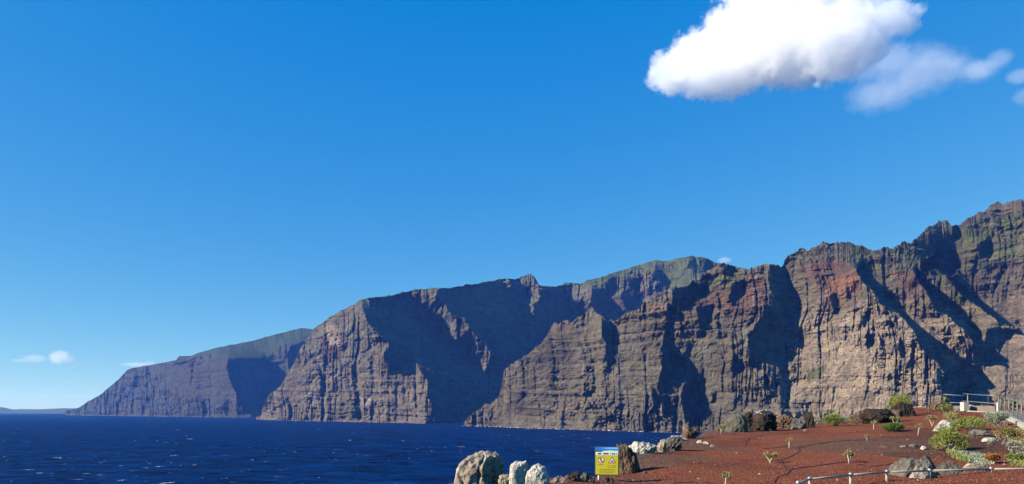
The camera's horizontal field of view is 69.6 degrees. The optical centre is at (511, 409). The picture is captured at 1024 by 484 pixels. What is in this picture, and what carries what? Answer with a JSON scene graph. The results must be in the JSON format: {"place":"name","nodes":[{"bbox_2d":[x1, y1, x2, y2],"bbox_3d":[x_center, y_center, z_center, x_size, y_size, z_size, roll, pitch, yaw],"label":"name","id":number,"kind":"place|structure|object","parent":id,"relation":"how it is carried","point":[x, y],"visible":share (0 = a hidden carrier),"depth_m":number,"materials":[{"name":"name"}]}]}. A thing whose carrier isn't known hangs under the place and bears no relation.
{"place":"outdoors","nodes":[
{"label":"outdoors","id":0,"kind":"place"},
{"bbox_2d":[0,407,76,413],"bbox_3d":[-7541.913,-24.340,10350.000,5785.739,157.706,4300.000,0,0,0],"label":"headland","id":1,"kind":"structure","parent":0,"point":[3,410],"depth_m":8422.60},
{"bbox_2d":[65,328,312,417],"bbox_3d":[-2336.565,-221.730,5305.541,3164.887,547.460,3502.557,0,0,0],"label":"cliff","id":2,"kind":"structure","parent":0,"point":[243,380],"depth_m":4258.08,"materials":[{"name":"stone"}]},
{"bbox_2d":[0,414,701,483],"bbox_3d":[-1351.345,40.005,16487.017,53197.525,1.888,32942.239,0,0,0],"label":"sea","id":3,"kind":"structure","parent":0,"point":[47,448],"depth_m":746.94,"materials":[{"name":"liquid"}]},
{"bbox_2d":[27,415,678,482],"bbox_3d":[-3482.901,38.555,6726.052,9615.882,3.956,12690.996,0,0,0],"label":"whitecaps","id":4,"kind":"object","parent":3,"relation":"on","point":[354,453],"visible":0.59,"depth_m":1095.57,"materials":[{"name":"white liquid"}]},
{"bbox_2d":[256,256,748,423],"bbox_3d":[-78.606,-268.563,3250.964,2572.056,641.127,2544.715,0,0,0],"label":"cliff","id":5,"kind":"structure","parent":0,"point":[430,355],"depth_m":2569.11,"materials":[{"name":"stone"}]},
{"bbox_2d":[0,0,1023,409],"label":"sky","id":6,"kind":"structure","parent":0,"point":[178,178],"materials":[{"name":"blue"}]},
{"bbox_2d":[450,406,1023,483],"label":"ground","id":7,"kind":"structure","parent":0,"point":[921,412],"depth_m":23.28,"materials":[{"name":"brown soil"}]},
{"bbox_2d":[454,450,503,483],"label":"boulder","id":8,"kind":"object","parent":7,"relation":"on","point":[483,467],"visible":0.91,"depth_m":13.98,"materials":[{"name":"beige stone"}]},
{"bbox_2d":[498,474,509,483],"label":"boulder","id":9,"kind":"object","parent":7,"relation":"on","point":[504,479],"visible":0.68,"depth_m":13.50,"materials":[{"name":"beige stone"}]},
{"bbox_2d":[509,461,529,483],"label":"boulder","id":10,"kind":"object","parent":7,"relation":"on","point":[518,471],"visible":0.87,"depth_m":13.35,"materials":[{"name":"white stone"}]},
{"bbox_2d":[525,463,549,483],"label":"boulder","id":11,"kind":"object","parent":7,"relation":"on","point":[537,473],"visible":1,"depth_m":13.28,"materials":[{"name":"white stone"}]},
{"bbox_2d":[550,475,567,482],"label":"boulder","id":12,"kind":"object","parent":7,"relation":"on","point":[559,479],"visible":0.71,"depth_m":14.44,"materials":[{"name":"beige stone"}]},
{"bbox_2d":[564,474,578,480],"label":"boulder","id":13,"kind":"object","parent":7,"relation":"on","point":[569,477],"visible":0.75,"depth_m":14.84,"materials":[{"name":"brown stone"}]},
{"bbox_2d":[572,471,579,477],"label":"boulder","id":14,"kind":"object","parent":7,"relation":"on","point":[577,473],"visible":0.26,"depth_m":16.03,"materials":[{"name":"stone"}]},
{"bbox_2d":[579,473,594,482],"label":"boulder","id":15,"kind":"object","parent":7,"relation":"on","point":[585,477],"visible":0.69,"depth_m":14.96,"materials":[{"name":"grey stone"}]},
{"bbox_2d":[595,447,618,479],"bbox_3d":[2.065,1.267,15.991,0.528,0.939,0.044,0,0,11],"label":"warning sign","id":16,"kind":"object","parent":7,"relation":"on","point":[606,460],"visible":1,"depth_m":15.98,"materials":[{"name":"yellow metal"}]},
{"bbox_2d":[603,476,613,483],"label":"boulder","id":17,"kind":"object","parent":7,"relation":"on","point":[610,480],"visible":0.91,"depth_m":15.26,"materials":[{"name":"stone"}]},
{"bbox_2d":[616,443,639,473],"bbox_3d":[2.881,1.426,18.422,0.607,1.229,0.438,0,0,30],"label":"boulder","id":18,"kind":"object","parent":7,"relation":"on","point":[628,462],"visible":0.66,"depth_m":18.29,"materials":[{"name":"brown stone"}]},
{"bbox_2d":[628,441,656,453],"bbox_3d":[4.000,1.493,23.206,1.120,1.026,0.615,0,0,0],"label":"boulder","id":19,"kind":"object","parent":7,"relation":"on","point":[640,447],"visible":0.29,"depth_m":22.99,"materials":[{"name":"white stone"}]},
{"bbox_2d":[657,439,666,451],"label":"boulder","id":20,"kind":"object","parent":7,"relation":"on","point":[661,446],"visible":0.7,"depth_m":23.62,"materials":[{"name":"beige stone"}]},
{"bbox_2d":[666,436,681,450],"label":"boulder","id":21,"kind":"object","parent":7,"relation":"on","point":[673,443],"visible":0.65,"depth_m":24.65,"materials":[{"name":"grey stone"}]},
{"bbox_2d":[680,427,698,438],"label":"boulder","id":22,"kind":"object","parent":7,"relation":"on","point":[690,433],"visible":0.8,"depth_m":33.12,"materials":[{"name":"brown stone"}]},
{"bbox_2d":[669,482,710,483],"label":"hose","id":23,"kind":"object","parent":7,"relation":"on","point":[690,482],"visible":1,"depth_m":15.75,"materials":[{"name":"black rubber"}]},
{"bbox_2d":[716,424,725,434],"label":"seedling","id":24,"kind":"object","parent":7,"relation":"on","point":[721,427],"visible":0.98,"depth_m":36.03,"materials":[{"name":"plant"}]},
{"bbox_2d":[720,472,731,483],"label":"seedling","id":25,"kind":"object","parent":7,"relation":"on","point":[725,475],"visible":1,"depth_m":14.88,"materials":[{"name":"plant"}]},
{"bbox_2d":[725,413,747,431],"bbox_3d":[11.461,0.846,37.688,1.118,1.366,0.872,0,0,28],"label":"boulder","id":26,"kind":"object","parent":7,"relation":"on","point":[736,422],"visible":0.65,"depth_m":37.41,"materials":[{"name":"grey stone"}]},
{"bbox_2d":[744,411,754,430],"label":"boulder","id":27,"kind":"object","parent":7,"relation":"on","point":[748,416],"visible":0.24,"depth_m":39.34,"materials":[{"name":"stone"}]},
{"bbox_2d":[752,412,777,430],"bbox_3d":[13.409,0.810,38.906,1.309,1.419,1.106,0,0,0],"label":"boulder","id":28,"kind":"object","parent":7,"relation":"on","point":[764,422],"visible":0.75,"depth_m":38.57,"materials":[{"name":"stone"}]},
{"bbox_2d":[756,410,770,413],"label":"slab","id":29,"kind":"structure","parent":28,"relation":"on","point":[762,411],"depth_m":38.87,"materials":[{"name":"white stone"}]},
{"bbox_2d":[763,452,778,462],"bbox_3d":[7.352,1.358,20.863,0.491,0.396,0.313,0,0,0],"label":"seedling","id":30,"kind":"object","parent":7,"relation":"on","point":[773,454],"visible":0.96,"depth_m":20.87,"materials":[{"name":"plant"}]},
{"bbox_2d":[763,446,800,460],"bbox_3d":[8.822,1.404,24.032,1.189,0.200,5.860,0,0,19],"label":"hose","id":31,"kind":"object","parent":7,"relation":"on","point":[785,446],"visible":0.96,"depth_m":25.80,"materials":[{"name":"black rubber"}]},
{"bbox_2d":[776,414,793,427],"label":"boulder","id":32,"kind":"object","parent":7,"relation":"on","point":[783,421],"visible":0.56,"depth_m":40.97,"materials":[{"name":"brown stone"}]},
{"bbox_2d":[790,416,806,428],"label":"boulder","id":33,"kind":"object","parent":7,"relation":"on","point":[799,423],"visible":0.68,"depth_m":39.87,"materials":[{"name":"grey stone"}]},
{"bbox_2d":[803,411,814,426],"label":"boulder","id":34,"kind":"object","parent":7,"relation":"on","point":[809,418],"visible":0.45,"depth_m":40.63,"materials":[{"name":"grey stone"}]},
{"bbox_2d":[613,421,1004,483],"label":"pale pebbles","id":35,"kind":"object","parent":7,"relation":"on","point":[825,466],"visible":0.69,"depth_m":19.41,"materials":[{"name":"grey stone"}]},
{"bbox_2d":[774,461,864,482],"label":"hose","id":36,"kind":"object","parent":7,"relation":"on","point":[815,465],"visible":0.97,"depth_m":19.45,"materials":[{"name":"black rubber"}]},
{"bbox_2d":[819,412,851,425],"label":"shrub","id":37,"kind":"object","parent":7,"relation":"on","point":[832,418],"visible":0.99,"depth_m":41.09,"materials":[{"name":"green plant"}]},
{"bbox_2d":[799,440,895,446],"bbox_3d":[12.108,1.221,27.181,4.119,0.198,1.147,0,0,-12],"label":"hose","id":38,"kind":"object","parent":7,"relation":"on","point":[835,441],"visible":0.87,"depth_m":27.22,"materials":[{"name":"black rubber"}]},
{"bbox_2d":[842,449,855,463],"bbox_3d":[9.048,1.258,19.747,0.376,0.426,0.290,0,0,-22],"label":"seedling","id":39,"kind":"object","parent":7,"relation":"on","point":[848,452],"visible":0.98,"depth_m":19.73,"materials":[{"name":"plant"}]},
{"bbox_2d":[848,411,862,423],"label":"boulder","id":40,"kind":"object","parent":7,"relation":"on","point":[855,418],"visible":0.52,"depth_m":42.67,"materials":[{"name":"brown stone"}]},
{"bbox_2d":[859,408,896,423],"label":"boulder","id":41,"kind":"object","parent":7,"relation":"on","point":[867,415],"visible":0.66,"depth_m":42.20,"materials":[{"name":"brown stone"}]},
{"bbox_2d":[852,452,911,457],"bbox_3d":[11.283,1.347,22.138,0.554,0.046,2.234,0,0,-19],"label":"hose","id":42,"kind":"object","parent":7,"relation":"on","point":[882,453],"visible":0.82,"depth_m":22.43,"materials":[{"name":"black rubber"}]},
{"bbox_2d":[880,421,905,431],"bbox_3d":[16.987,0.741,32.812,1.080,0.543,1.188,0,0,0],"label":"shrub","id":43,"kind":"object","parent":7,"relation":"on","point":[893,426],"visible":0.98,"depth_m":32.52,"materials":[{"name":"green plant"}]},
{"bbox_2d":[890,416,900,421],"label":"seedling","id":44,"kind":"object","parent":7,"relation":"on","point":[898,417],"visible":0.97,"depth_m":37.91,"materials":[{"name":"plant"}]},
{"bbox_2d":[891,409,901,421],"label":"boulder","id":45,"kind":"object","parent":7,"relation":"on","point":[896,412],"visible":0.26,"depth_m":42.52,"materials":[{"name":"stone"}]},
{"bbox_2d":[886,392,912,408],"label":"shrub","id":46,"kind":"object","parent":7,"relation":"on","point":[901,399],"visible":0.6,"depth_m":47.74,"materials":[{"name":"green plant"}]},
{"bbox_2d":[890,402,915,416],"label":"boulder","id":47,"kind":"object","parent":7,"relation":"on","point":[908,410],"visible":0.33,"depth_m":46.22,"materials":[{"name":"stone"}]},
{"bbox_2d":[888,458,921,476],"bbox_3d":[8.767,1.552,16.384,0.708,1.006,0.752,0,0,12],"label":"boulder","id":48,"kind":"object","parent":7,"relation":"on","point":[902,464],"visible":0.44,"depth_m":16.18,"materials":[{"name":"grey stone"}]},
{"bbox_2d":[796,467,1023,483],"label":"railing","id":49,"kind":"object","parent":7,"relation":"on","point":[851,474],"visible":0.93,"depth_m":15.42,"materials":[{"name":"metal"}]},
{"bbox_2d":[909,465,936,478],"bbox_3d":[8.799,1.614,15.889,0.753,0.845,0.362,0,0,0],"label":"boulder","id":50,"kind":"object","parent":7,"relation":"on","point":[919,475],"visible":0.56,"depth_m":15.79,"materials":[{"name":"beige stone"}]},
{"bbox_2d":[919,455,935,469],"bbox_3d":[9.851,1.488,17.447,0.549,0.840,0.362,0,0,-19],"label":"boulder","id":51,"kind":"object","parent":7,"relation":"on","point":[926,461],"visible":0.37,"depth_m":17.34,"materials":[{"name":"grey stone"}]},
{"bbox_2d":[925,415,937,426],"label":"seedling","id":52,"kind":"object","parent":7,"relation":"on","point":[931,417],"visible":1,"depth_m":34.40,"materials":[{"name":"plant"}]},
{"bbox_2d":[927,401,943,411],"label":"boulder","id":53,"kind":"object","parent":7,"relation":"on","point":[932,407],"visible":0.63,"depth_m":52.93,"materials":[{"name":"brown stone"}]},
{"bbox_2d":[935,424,948,432],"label":"shrub","id":54,"kind":"object","parent":7,"relation":"on","point":[940,428],"visible":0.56,"depth_m":29.64,"materials":[{"name":"plant"}]},
{"bbox_2d":[932,420,952,430],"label":"boulder","id":55,"kind":"object","parent":7,"relation":"on","point":[942,423],"visible":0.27,"depth_m":31.90,"materials":[{"name":"white stone"}]},
{"bbox_2d":[939,397,951,411],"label":"leafy plant","id":56,"kind":"object","parent":7,"relation":"on","point":[945,400],"visible":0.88,"depth_m":51.49,"materials":[{"name":"green plant"}]},
{"bbox_2d":[936,403,955,413],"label":"shrub","id":57,"kind":"object","parent":7,"relation":"on","point":[948,407],"visible":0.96,"depth_m":46.13,"materials":[{"name":"green plant"}]},
{"bbox_2d":[928,426,970,450],"bbox_3d":[14.198,0.940,23.977,1.302,0.857,0.930,0,0,0],"label":"shrub","id":58,"kind":"object","parent":7,"relation":"on","point":[945,437],"visible":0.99,"depth_m":23.83,"materials":[{"name":"green plant"}]},
{"bbox_2d":[942,412,960,420],"bbox_3d":[22.823,0.372,38.196,0.858,0.706,0.878,0,0,30],"label":"shrub","id":59,"kind":"object","parent":7,"relation":"on","point":[955,415],"visible":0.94,"depth_m":38.06,"materials":[{"name":"plant"}]},
{"bbox_2d":[934,461,970,474],"bbox_3d":[9.764,1.613,16.384,0.820,0.965,0.429,0,0,0],"label":"boulder","id":60,"kind":"object","parent":7,"relation":"on","point":[948,465],"visible":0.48,"depth_m":16.35,"materials":[{"name":"grey stone"}]},
{"bbox_2d":[916,391,998,406],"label":"railing","id":61,"kind":"object","parent":7,"relation":"on","point":[917,402],"visible":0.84,"depth_m":53.18,"materials":[{"name":"metal"}]},
{"bbox_2d":[960,402,968,410],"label":"concrete block","id":62,"kind":"structure","parent":7,"relation":"on","point":[964,406],"depth_m":51.03,"materials":[{"name":"white paint"}]},
{"bbox_2d":[950,415,991,429],"bbox_3d":[20.219,0.587,32.326,1.841,0.728,1.365,0,0,0],"label":"shrub","id":63,"kind":"object","parent":7,"relation":"on","point":[963,422],"visible":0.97,"depth_m":32.36,"materials":[{"name":"green plant"}]},
{"bbox_2d":[953,406,995,411],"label":"wall","id":64,"kind":"structure","parent":7,"relation":"on","point":[979,408],"depth_m":51.19,"materials":[{"name":"concrete"}]},
{"bbox_2d":[963,463,988,467],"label":"boulder","id":65,"kind":"object","parent":7,"relation":"on","point":[971,465],"visible":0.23,"depth_m":17.58,"materials":[{"name":"beige stone"}]},
{"bbox_2d":[965,429,990,436],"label":"boulder","id":66,"kind":"object","parent":7,"relation":"on","point":[978,433],"visible":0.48,"depth_m":28.94,"materials":[{"name":"grey stone"}]},
{"bbox_2d":[974,465,988,470],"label":"boulder","id":67,"kind":"object","parent":7,"relation":"on","point":[983,466],"visible":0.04,"depth_m":16.50,"materials":[{"name":"grey stone"}]},
{"bbox_2d":[944,426,1023,466],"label":"green ground cover","id":68,"kind":"object","parent":7,"relation":"on","point":[958,456],"visible":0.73,"depth_m":20.78,"materials":[{"name":"green plant"}]},
{"bbox_2d":[953,427,1023,441],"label":"rusty ground cover","id":69,"kind":"object","parent":7,"relation":"on","point":[994,433],"visible":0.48,"depth_m":30.35,"materials":[{"name":"orange plant"}]},
{"bbox_2d":[981,437,995,441],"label":"stone","id":70,"kind":"object","parent":7,"relation":"on","point":[987,439],"visible":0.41,"depth_m":25.97,"materials":[{"name":"white stone"}]},
{"bbox_2d":[955,421,1023,464],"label":"silver ground cover","id":71,"kind":"object","parent":7,"relation":"on","point":[976,457],"visible":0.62,"depth_m":21.75,"materials":[{"name":"grey plant"}]},
{"bbox_2d":[984,452,1000,463],"bbox_3d":[12.620,1.268,19.335,0.407,0.342,0.452,0,0,43],"label":"shrub","id":72,"kind":"object","parent":7,"relation":"on","point":[993,457],"visible":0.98,"depth_m":19.27,"materials":[{"name":"orange plant"}]},
{"bbox_2d":[967,411,1023,429],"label":"kerb","id":73,"kind":"structure","parent":7,"relation":"on","point":[1019,423],"depth_m":37.33,"materials":[{"name":"white paint"}]},
{"bbox_2d":[982,410,1011,424],"bbox_3d":[24.025,0.381,36.425,1.454,0.816,0.928,0,0,0],"label":"shrub","id":74,"kind":"object","parent":7,"relation":"on","point":[1000,415],"visible":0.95,"depth_m":36.29,"materials":[{"name":"grey plant"}]},
{"bbox_2d":[995,394,1007,410],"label":"yucca","id":75,"kind":"object","parent":7,"relation":"on","point":[1002,400],"visible":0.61,"depth_m":51.91,"materials":[{"name":"green plant"}]},
{"bbox_2d":[998,427,1022,437],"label":"shrub","id":76,"kind":"object","parent":7,"relation":"on","point":[1010,432],"visible":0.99,"depth_m":28.18,"materials":[{"name":"green plant"}]},
{"bbox_2d":[1000,397,1023,419],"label":"railing","id":77,"kind":"object","parent":7,"relation":"on","point":[1004,407],"visible":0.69,"depth_m":43.97,"materials":[{"name":"grey metal"}]},
{"bbox_2d":[1004,453,1023,460],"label":"shrub","id":78,"kind":"object","parent":7,"relation":"on","point":[1016,456],"visible":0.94,"depth_m":19.52,"materials":[{"name":"green plant"}]},
{"bbox_2d":[1005,402,1022,408],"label":"shrub","id":79,"kind":"object","parent":7,"relation":"on","point":[1019,406],"visible":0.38,"depth_m":55.20,"materials":[{"name":"green plant"}]},
{"bbox_2d":[462,199,1023,432],"bbox_3d":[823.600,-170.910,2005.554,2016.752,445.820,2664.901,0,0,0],"label":"cliff","id":80,"kind":"structure","parent":0,"point":[847,329],"depth_m":1273.23,"materials":[{"name":"brown stone"}]},
{"bbox_2d":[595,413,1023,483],"bbox_3d":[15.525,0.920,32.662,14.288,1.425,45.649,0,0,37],"label":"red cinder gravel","id":81,"kind":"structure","parent":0,"point":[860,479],"depth_m":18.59,"materials":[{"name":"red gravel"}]},
{"bbox_2d":[996,403,999,411],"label":"concrete pier","id":82,"kind":"structure","parent":0,"point":[997,406],"depth_m":49.36,"materials":[{"name":"white paint"}]},
{"bbox_2d":[984,411,1023,421],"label":"pavement","id":83,"kind":"structure","parent":0,"point":[1015,415],"depth_m":44.57,"materials":[{"name":"concrete"}]}
]}

